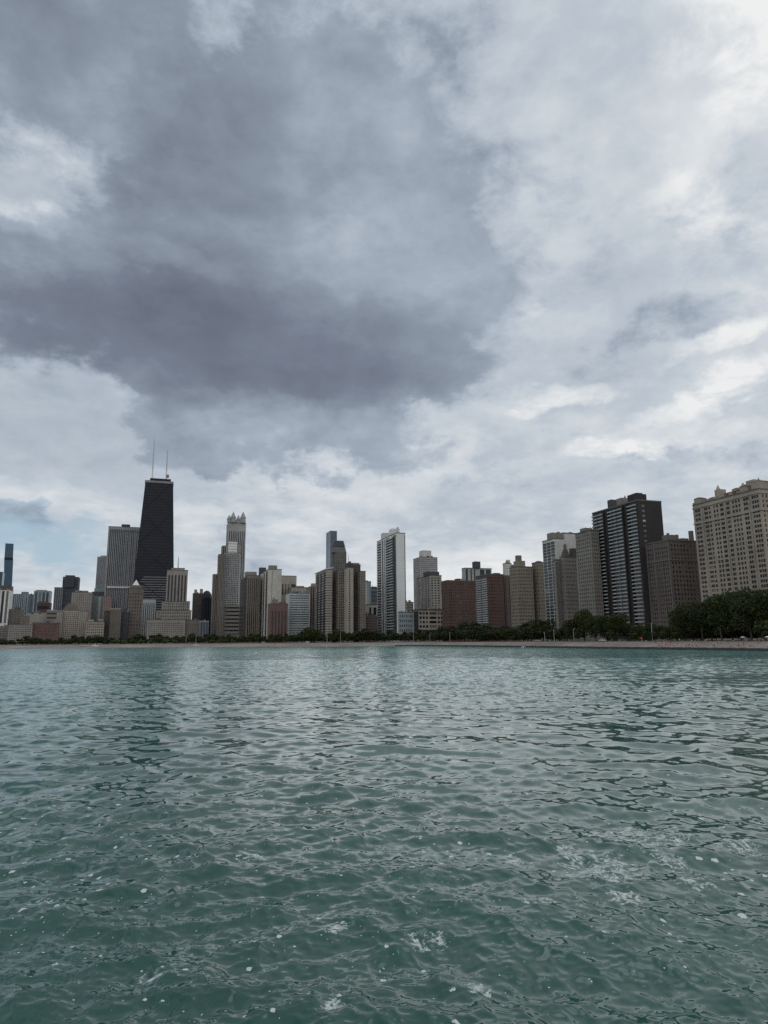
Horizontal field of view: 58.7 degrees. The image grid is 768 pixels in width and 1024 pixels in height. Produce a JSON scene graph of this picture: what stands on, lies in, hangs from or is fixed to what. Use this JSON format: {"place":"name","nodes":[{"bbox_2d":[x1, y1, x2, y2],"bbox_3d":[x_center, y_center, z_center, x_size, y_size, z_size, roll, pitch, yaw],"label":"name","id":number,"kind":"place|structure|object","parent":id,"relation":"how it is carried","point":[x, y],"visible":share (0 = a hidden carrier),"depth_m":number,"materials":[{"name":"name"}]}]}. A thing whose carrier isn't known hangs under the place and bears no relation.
{"place":"outdoors","nodes":[
{"label":"outdoors","id":0,"kind":"place"},
{"bbox_2d":[0,625,8,644],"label":"lakefront building","id":1,"kind":"structure","parent":0,"point":[3,632],"depth_m":1059.01,"materials":[{"name":"grey stone"}]},
{"bbox_2d":[0,587,12,625],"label":"office building","id":2,"kind":"structure","parent":0,"point":[6,597],"depth_m":1300.68,"materials":[{"name":"white concrete"}]},
{"bbox_2d":[4,543,13,585],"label":"glass skyscraper","id":3,"kind":"structure","parent":0,"point":[8,564],"depth_m":2372.59,"materials":[{"name":"blue glass"}]},
{"bbox_2d":[8,607,23,625],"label":"apartment block","id":4,"kind":"structure","parent":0,"point":[16,613],"depth_m":1307.32,"materials":[{"name":"brown concrete"}]},
{"bbox_2d":[7,623,32,644],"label":"lakefront building","id":5,"kind":"structure","parent":0,"point":[17,631],"depth_m":1043.69,"materials":[{"name":"beige stone"}]},
{"bbox_2d":[12,592,28,615],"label":"glass block","id":6,"kind":"structure","parent":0,"point":[20,600],"depth_m":1927.93,"materials":[{"name":"glass"}]},
{"bbox_2d":[27,594,33,612],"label":"glass block","id":7,"kind":"structure","parent":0,"point":[30,603],"depth_m":1897.56,"materials":[{"name":"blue glass"}]},
{"bbox_2d":[29,611,46,623],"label":"stone block","id":8,"kind":"structure","parent":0,"point":[37,616],"depth_m":1253.58,"materials":[{"name":"beige stone"}]},
{"bbox_2d":[32,590,51,611],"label":"glass block","id":9,"kind":"structure","parent":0,"point":[42,595],"depth_m":1822.01,"materials":[{"name":"grey glass"}]},
{"bbox_2d":[37,601,51,611],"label":"brick block","id":10,"kind":"structure","parent":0,"point":[43,606],"depth_m":1555.05,"materials":[{"name":"brown brick"}]},
{"bbox_2d":[31,621,59,644],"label":"lakefront building","id":11,"kind":"structure","parent":0,"point":[45,630],"depth_m":1060.38,"materials":[{"name":"brick"}]},
{"bbox_2d":[46,609,56,621],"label":"apartment block","id":12,"kind":"structure","parent":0,"point":[51,616],"depth_m":1247.12,"materials":[{"name":"grey concrete"}]},
{"bbox_2d":[53,575,79,609],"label":"office tower","id":13,"kind":"structure","parent":0,"point":[63,594],"depth_m":1712.98,"materials":[{"name":"stone"}]},
{"bbox_2d":[57,604,88,643],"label":"hotel building","id":14,"kind":"structure","parent":0,"point":[72,619],"depth_m":1122.90,"materials":[{"name":"beige stone"}]},
{"bbox_2d":[57,613,84,638],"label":"window","id":15,"kind":"structure","parent":14,"relation":"in","point":[80,613],"depth_m":1120.13,"materials":[{"name":"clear glass"}]},
{"bbox_2d":[71,591,93,619],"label":"apartment block","id":16,"kind":"structure","parent":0,"point":[82,600],"depth_m":1363.44,"materials":[{"name":"beige concrete"}]},
{"bbox_2d":[85,619,104,643],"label":"lakefront building","id":17,"kind":"structure","parent":0,"point":[93,627],"depth_m":1109.12,"materials":[{"name":"beige concrete"}]},
{"bbox_2d":[95,556,106,587],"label":"concrete tower","id":18,"kind":"structure","parent":0,"point":[100,571],"depth_m":1663.90,"materials":[{"name":"grey concrete"}]},
{"bbox_2d":[102,595,111,618],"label":"brick block","id":19,"kind":"structure","parent":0,"point":[107,603],"depth_m":1344.46,"materials":[{"name":"brown brick"}]},
{"bbox_2d":[109,608,121,643],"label":"apartment building","id":20,"kind":"structure","parent":0,"point":[115,623],"depth_m":1131.65,"materials":[{"name":"beige concrete"}]},
{"bbox_2d":[104,524,139,610],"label":"pinstriped tower","id":21,"kind":"structure","parent":0,"point":[122,545],"depth_m":1459.21,"materials":[{"name":"grey glass"}]},
{"bbox_2d":[120,608,128,643],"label":"apartment building","id":22,"kind":"structure","parent":0,"point":[124,624],"depth_m":1164.37,"materials":[{"name":"stone"}]},
{"bbox_2d":[127,580,143,643],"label":"stone tower","id":23,"kind":"structure","parent":0,"point":[135,600],"depth_m":1183.63,"materials":[{"name":"beige stone"}]},
{"bbox_2d":[141,598,155,643],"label":"striped block","id":24,"kind":"structure","parent":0,"point":[148,610],"depth_m":1246.45,"materials":[{"name":"grey glass"}]},
{"bbox_2d":[146,618,185,643],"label":"lakefront hotel","id":25,"kind":"structure","parent":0,"point":[170,628],"depth_m":1119.10,"materials":[{"name":"beige concrete"}]},
{"bbox_2d":[156,557,191,619],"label":"stepped tower","id":26,"kind":"structure","parent":0,"point":[176,604],"depth_m":1236.69,"materials":[{"name":"beige stone"}]},
{"bbox_2d":[185,619,199,642],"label":"lakefront hotel","id":27,"kind":"structure","parent":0,"point":[192,626],"depth_m":1136.28,"materials":[{"name":"beige concrete"}]},
{"bbox_2d":[192,589,202,620],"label":"apartment tower","id":28,"kind":"structure","parent":0,"point":[196,605],"depth_m":1360.45,"materials":[{"name":"grey concrete"}]},
{"bbox_2d":[199,620,208,642],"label":"glass pavilion","id":29,"kind":"structure","parent":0,"point":[203,627],"depth_m":1098.39,"materials":[{"name":"blue glass"}]},
{"bbox_2d":[201,591,211,642],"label":"dark tower","id":30,"kind":"structure","parent":0,"point":[206,605],"depth_m":1325.80,"materials":[{"name":"black glass"}]},
{"bbox_2d":[226,512,245,602],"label":"turreted tower","id":31,"kind":"structure","parent":0,"point":[236,530],"depth_m":1543.92,"materials":[{"name":"concrete"}]},
{"bbox_2d":[238,572,259,642],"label":"apartment tower","id":32,"kind":"structure","parent":0,"point":[249,603],"depth_m":1029.07,"materials":[{"name":"beige concrete"}]},
{"bbox_2d":[258,565,281,642],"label":"slab tower","id":33,"kind":"structure","parent":0,"point":[270,581],"depth_m":992.52,"materials":[{"name":"beige concrete"}]},
{"bbox_2d":[267,597,287,642],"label":"brick building","id":34,"kind":"structure","parent":0,"point":[277,618],"depth_m":881.89,"materials":[{"name":"brown brick"}]},
{"bbox_2d":[281,575,306,601],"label":"pier building","id":35,"kind":"structure","parent":0,"point":[288,585],"depth_m":1096.03,"materials":[{"name":"beige concrete"}]},
{"bbox_2d":[286,592,309,642],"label":"banded building","id":36,"kind":"structure","parent":0,"point":[298,612],"depth_m":916.71,"materials":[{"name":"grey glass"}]},
{"bbox_2d":[306,583,315,642],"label":"apartment building","id":37,"kind":"structure","parent":0,"point":[310,589],"depth_m":948.46,"materials":[{"name":"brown concrete"}]},
{"bbox_2d":[315,567,333,642],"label":"balcony tower","id":38,"kind":"structure","parent":0,"point":[323,604],"depth_m":866.76,"materials":[{"name":"beige concrete"}]},
{"bbox_2d":[326,531,336,569],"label":"glass skyscraper","id":39,"kind":"structure","parent":0,"point":[331,537],"depth_m":2121.56,"materials":[{"name":"blue glass"}]},
{"bbox_2d":[331,541,348,571],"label":"tapered tower","id":40,"kind":"structure","parent":0,"point":[338,552],"depth_m":1409.41,"materials":[{"name":"concrete"}]},
{"bbox_2d":[332,561,365,641],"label":"apartment slab","id":41,"kind":"structure","parent":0,"point":[349,598],"depth_m":850.86,"materials":[{"name":"beige concrete"}]},
{"bbox_2d":[332,567,364,632],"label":"window","id":42,"kind":"structure","parent":41,"relation":"in","point":[354,567],"depth_m":851.73,"materials":[{"name":"black glass"}]},
{"bbox_2d":[48,640,680,644],"bbox_3d":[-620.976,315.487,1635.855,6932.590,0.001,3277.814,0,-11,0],"label":"city ground","id":43,"kind":"structure","parent":0,"point":[313,642],"depth_m":903.41,"materials":[{"name":"concrete"}]},
{"bbox_2d":[92,588,103,620],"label":"glass block","id":44,"kind":"structure","parent":43,"relation":"on","point":[98,600],"depth_m":1429.16,"materials":[{"name":"glass"}]},
{"bbox_2d":[103,609,109,643],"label":"apartment building","id":45,"kind":"structure","parent":43,"relation":"on","point":[106,618],"depth_m":1136.35,"materials":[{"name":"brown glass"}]},
{"bbox_2d":[133,436,173,618],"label":"black skyscraper","id":46,"kind":"structure","parent":43,"relation":"on","point":[155,557],"depth_m":1410.08,"materials":[{"name":"metal"}]},
{"bbox_2d":[210,546,225,642],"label":"terraced tower","id":47,"kind":"structure","parent":43,"relation":"on","point":[217,603],"depth_m":1192.15,"materials":[{"name":"grey concrete"}]},
{"bbox_2d":[222,541,240,642],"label":"lattice tower","id":48,"kind":"structure","parent":43,"relation":"on","point":[230,625],"depth_m":1207.23,"materials":[{"name":"concrete"}]},
{"bbox_2d":[223,575,238,610],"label":"window","id":49,"kind":"structure","parent":48,"relation":"in","point":[226,575],"depth_m":1207.02,"materials":[{"name":"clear glass"}]},
{"bbox_2d":[377,527,405,641],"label":"white tower","id":50,"kind":"structure","parent":43,"relation":"on","point":[391,580],"depth_m":864.64,"materials":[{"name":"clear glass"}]},
{"bbox_2d":[398,610,412,641],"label":"terrace house","id":51,"kind":"structure","parent":43,"relation":"on","point":[405,621],"depth_m":836.59,"materials":[{"name":"concrete"}]},
{"bbox_2d":[441,578,477,641],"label":"brick slab","id":52,"kind":"structure","parent":43,"relation":"on","point":[459,601],"depth_m":772.56,"materials":[{"name":"brown brick"}]},
{"bbox_2d":[443,598,475,626],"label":"window","id":53,"kind":"structure","parent":52,"relation":"in","point":[462,598],"depth_m":771.36,"materials":[{"name":"grey glass"}]},
{"bbox_2d":[461,561,491,580],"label":"concrete tower","id":54,"kind":"structure","parent":43,"relation":"on","point":[476,569],"depth_m":789.27,"materials":[{"name":"white concrete"}]},
{"bbox_2d":[542,532,581,640],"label":"grid tower","id":55,"kind":"structure","parent":43,"relation":"on","point":[552,544],"depth_m":584.30,"materials":[{"name":"concrete"}]},
{"bbox_2d":[559,544,580,640],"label":"gothic building","id":56,"kind":"structure","parent":43,"relation":"on","point":[570,583],"depth_m":565.76,"materials":[{"name":"grey stone"}]},
{"bbox_2d":[366,580,370,603],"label":"glass tower","id":57,"kind":"structure","parent":0,"point":[368,592],"depth_m":1495.37,"materials":[{"name":"grey glass"}]},
{"bbox_2d":[366,603,376,614],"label":"pillared house","id":58,"kind":"structure","parent":0,"point":[371,607],"depth_m":924.00,"materials":[{"name":"beige stone"}]},
{"bbox_2d":[366,613,377,641],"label":"brick building","id":59,"kind":"structure","parent":0,"point":[371,621],"depth_m":851.90,"materials":[{"name":"brown brick"}]},
{"bbox_2d":[371,586,376,603],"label":"office tower","id":60,"kind":"structure","parent":0,"point":[373,594],"depth_m":1544.07,"materials":[{"name":"glass"}]},
{"bbox_2d":[79,641,687,644],"bbox_3d":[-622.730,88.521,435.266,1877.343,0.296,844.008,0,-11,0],"label":"road","id":61,"kind":"structure","parent":0,"point":[384,642],"depth_m":499.02,"materials":[{"name":"grey asphalt"}]},
{"bbox_2d":[670,629,682,639],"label":"tree","id":62,"kind":"object","parent":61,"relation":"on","point":[675,633],"visible":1,"depth_m":369.46,"materials":[{"name":"green plant"}]},
{"bbox_2d":[668,607,694,640],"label":"park tree","id":63,"kind":"object","parent":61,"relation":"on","point":[675,619],"visible":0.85,"depth_m":371.45,"materials":[{"name":"green plant"}]},
{"bbox_2d":[703,594,739,640],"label":"park tree","id":64,"kind":"object","parent":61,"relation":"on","point":[721,604],"visible":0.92,"depth_m":347.97,"materials":[{"name":"green plant"}]},
{"bbox_2d":[752,620,767,639],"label":"tree","id":65,"kind":"object","parent":61,"relation":"on","point":[759,628],"visible":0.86,"depth_m":312.15,"materials":[{"name":"green plant"}]},
{"bbox_2d":[0,646,767,1023],"bbox_3d":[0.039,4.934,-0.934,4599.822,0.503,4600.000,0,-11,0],"label":"water","id":66,"kind":"structure","parent":0,"point":[400,834],"depth_m":17.79,"materials":[{"name":"teal liquid"}]},
{"bbox_2d":[0,643,767,648],"bbox_3d":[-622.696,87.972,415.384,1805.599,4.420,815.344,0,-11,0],"label":"beach","id":67,"kind":"structure","parent":0,"point":[394,644],"depth_m":692.88,"materials":[{"name":"beige sand"}]},
{"bbox_2d":[395,645,767,650],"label":"seawall","id":68,"kind":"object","parent":67,"relation":"on","point":[695,648],"visible":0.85,"depth_m":347.46,"materials":[{"name":"concrete"}]},
{"bbox_2d":[0,641,767,645],"bbox_3d":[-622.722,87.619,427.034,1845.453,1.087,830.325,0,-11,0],"label":"promenade","id":69,"kind":"structure","parent":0,"point":[735,642],"depth_m":559.23,"materials":[{"name":"grey concrete"}]},
{"bbox_2d":[0,0,767,619],"label":"sky","id":70,"kind":"structure","parent":0,"point":[471,279],"materials":[{"name":"grey"}]},
{"bbox_2d":[66,640,767,644],"bbox_3d":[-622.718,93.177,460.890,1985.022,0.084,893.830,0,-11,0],"label":"park lawn","id":71,"kind":"structure","parent":0,"point":[491,641],"depth_m":585.67,"materials":[{"name":"green plant"}]},
{"bbox_2d":[302,629,318,642],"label":"tree","id":72,"kind":"object","parent":71,"relation":"on","point":[309,634],"visible":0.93,"depth_m":779.78,"materials":[{"name":"green plant"}]},
{"bbox_2d":[455,620,469,641],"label":"tree","id":73,"kind":"object","parent":71,"relation":"on","point":[463,624],"visible":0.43,"depth_m":694.25,"materials":[{"name":"green plant"}]},
{"bbox_2d":[464,625,482,641],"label":"tree","id":74,"kind":"object","parent":71,"relation":"on","point":[472,634],"visible":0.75,"depth_m":636.29,"materials":[{"name":"green plant"}]},
{"bbox_2d":[476,629,488,641],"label":"tree","id":75,"kind":"object","parent":71,"relation":"on","point":[481,635],"visible":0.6,"depth_m":622.51,"materials":[{"name":"green plant"}]},
{"bbox_2d":[483,628,499,641],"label":"tree","id":76,"kind":"object","parent":71,"relation":"on","point":[489,633],"visible":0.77,"depth_m":604.62,"materials":[{"name":"green plant"}]},
{"bbox_2d":[498,628,513,641],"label":"tree","id":77,"kind":"object","parent":71,"relation":"on","point":[508,635],"visible":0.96,"depth_m":579.56,"materials":[{"name":"green plant"}]},
{"bbox_2d":[517,625,536,640],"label":"tree","id":78,"kind":"object","parent":71,"relation":"on","point":[525,630],"visible":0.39,"depth_m":544.75,"materials":[{"name":"green plant"}]},
{"bbox_2d":[530,623,543,639],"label":"tree","id":79,"kind":"object","parent":71,"relation":"on","point":[535,632],"visible":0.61,"depth_m":533.04,"materials":[{"name":"green plant"}]},
{"bbox_2d":[531,619,555,640],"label":"tree","id":80,"kind":"object","parent":71,"relation":"on","point":[542,622],"visible":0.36,"depth_m":540.42,"materials":[{"name":"green plant"}]},
{"bbox_2d":[537,624,552,640],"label":"tree","id":81,"kind":"object","parent":71,"relation":"on","point":[545,628],"visible":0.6,"depth_m":521.18,"materials":[{"name":"green plant"}]},
{"bbox_2d":[548,630,561,640],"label":"tree","id":82,"kind":"object","parent":71,"relation":"on","point":[554,634],"visible":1,"depth_m":509.06,"materials":[{"name":"green plant"}]},
{"bbox_2d":[561,619,579,640],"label":"park tree","id":83,"kind":"object","parent":71,"relation":"on","point":[570,624],"visible":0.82,"depth_m":472.17,"materials":[{"name":"green plant"}]},
{"bbox_2d":[572,609,593,640],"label":"park tree","id":84,"kind":"object","parent":71,"relation":"on","point":[580,617],"visible":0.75,"depth_m":466.55,"materials":[{"name":"green plant"}]},
{"bbox_2d":[584,615,598,640],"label":"park tree","id":85,"kind":"object","parent":71,"relation":"on","point":[590,624],"visible":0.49,"depth_m":444.90,"materials":[{"name":"green plant"}]},
{"bbox_2d":[592,614,615,639],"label":"park tree","id":86,"kind":"object","parent":71,"relation":"on","point":[603,623],"visible":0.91,"depth_m":427.38,"materials":[{"name":"green plant"}]},
{"bbox_2d":[609,614,629,639],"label":"park tree","id":87,"kind":"object","parent":71,"relation":"on","point":[621,619],"visible":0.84,"depth_m":423.94,"materials":[{"name":"green plant"}]},
{"bbox_2d":[619,623,633,640],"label":"park tree","id":88,"kind":"object","parent":71,"relation":"on","point":[627,629],"visible":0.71,"depth_m":420.59,"materials":[{"name":"green plant"}]},
{"bbox_2d":[631,624,646,640],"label":"park tree","id":89,"kind":"object","parent":71,"relation":"on","point":[638,629],"visible":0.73,"depth_m":403.71,"materials":[{"name":"green plant"}]},
{"bbox_2d":[674,600,703,640],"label":"park tree","id":90,"kind":"object","parent":71,"relation":"on","point":[687,604],"visible":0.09,"depth_m":375.45,"materials":[{"name":"green plant"}]},
{"bbox_2d":[684,602,716,640],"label":"park tree","id":91,"kind":"object","parent":71,"relation":"on","point":[699,612],"visible":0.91,"depth_m":362.47,"materials":[{"name":"green plant"}]},
{"bbox_2d":[710,591,748,640],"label":"park tree","id":92,"kind":"object","parent":71,"relation":"on","point":[730,633],"visible":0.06,"depth_m":350.70,"materials":[{"name":"green plant"}]},
{"bbox_2d":[721,587,755,639],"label":"park tree","id":93,"kind":"object","parent":71,"relation":"on","point":[738,630],"visible":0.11,"depth_m":352.03,"materials":[{"name":"green plant"}]},
{"bbox_2d":[729,590,767,640],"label":"park tree","id":94,"kind":"object","parent":71,"relation":"on","point":[742,606],"visible":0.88,"depth_m":330.60,"materials":[{"name":"green plant"}]},
{"bbox_2d":[750,589,767,621],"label":"park tree","id":95,"kind":"object","parent":71,"relation":"on","point":[762,596],"visible":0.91,"depth_m":325.20,"materials":[{"name":"green plant"}]},
{"bbox_2d":[413,550,437,608],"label":"grid tower","id":96,"kind":"structure","parent":0,"point":[425,561],"depth_m":1110.40,"materials":[{"name":"concrete"}]},
{"bbox_2d":[412,608,442,641],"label":"mansion block","id":97,"kind":"structure","parent":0,"point":[427,619],"depth_m":826.13,"materials":[{"name":"beige stone"}]},
{"bbox_2d":[416,572,441,608],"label":"apartment tower","id":98,"kind":"structure","parent":0,"point":[429,595],"depth_m":902.03,"materials":[{"name":"beige concrete"}]},
{"bbox_2d":[475,573,511,640],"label":"brick slab","id":99,"kind":"structure","parent":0,"point":[493,603],"depth_m":691.18,"materials":[{"name":"brown brick"}]},
{"bbox_2d":[503,559,511,574],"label":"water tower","id":100,"kind":"structure","parent":0,"point":[507,565],"depth_m":889.83,"materials":[{"name":"concrete"}]},
{"bbox_2d":[509,555,546,640],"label":"stone building","id":101,"kind":"structure","parent":0,"point":[527,590],"depth_m":639.01,"materials":[{"name":"beige stone"}]},
{"bbox_2d":[511,565,545,627],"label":"window","id":102,"kind":"structure","parent":101,"relation":"in","point":[540,565],"depth_m":637.30,"materials":[{"name":"black glass"}]},
{"bbox_2d":[574,527,604,640],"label":"stone building","id":103,"kind":"structure","parent":0,"point":[589,571],"depth_m":528.65,"materials":[{"name":"beige stone"}]},
{"bbox_2d":[579,568,602,612],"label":"window","id":104,"kind":"structure","parent":103,"relation":"in","point":[599,568],"depth_m":526.15,"materials":[{"name":"black glass"}]},
{"bbox_2d":[591,493,663,640],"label":"balcony tower","id":105,"kind":"structure","parent":0,"point":[629,527],"depth_m":500.30,"materials":[{"name":"black concrete"}]},
{"bbox_2d":[645,531,704,640],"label":"apartment house","id":106,"kind":"structure","parent":0,"point":[673,572],"depth_m":469.47,"materials":[{"name":"brown brick"}]},
{"bbox_2d":[650,567,701,626],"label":"window","id":107,"kind":"structure","parent":106,"relation":"in","point":[689,567],"depth_m":467.40,"materials":[{"name":"black glass"}]},
{"bbox_2d":[692,478,767,639],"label":"apartment house","id":108,"kind":"structure","parent":0,"point":[731,531],"depth_m":423.18,"materials":[{"name":"beige stone"}]},
{"bbox_2d":[697,511,767,600],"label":"window","id":109,"kind":"structure","parent":108,"relation":"in","point":[730,531],"depth_m":424.43,"materials":[{"name":"black glass"}]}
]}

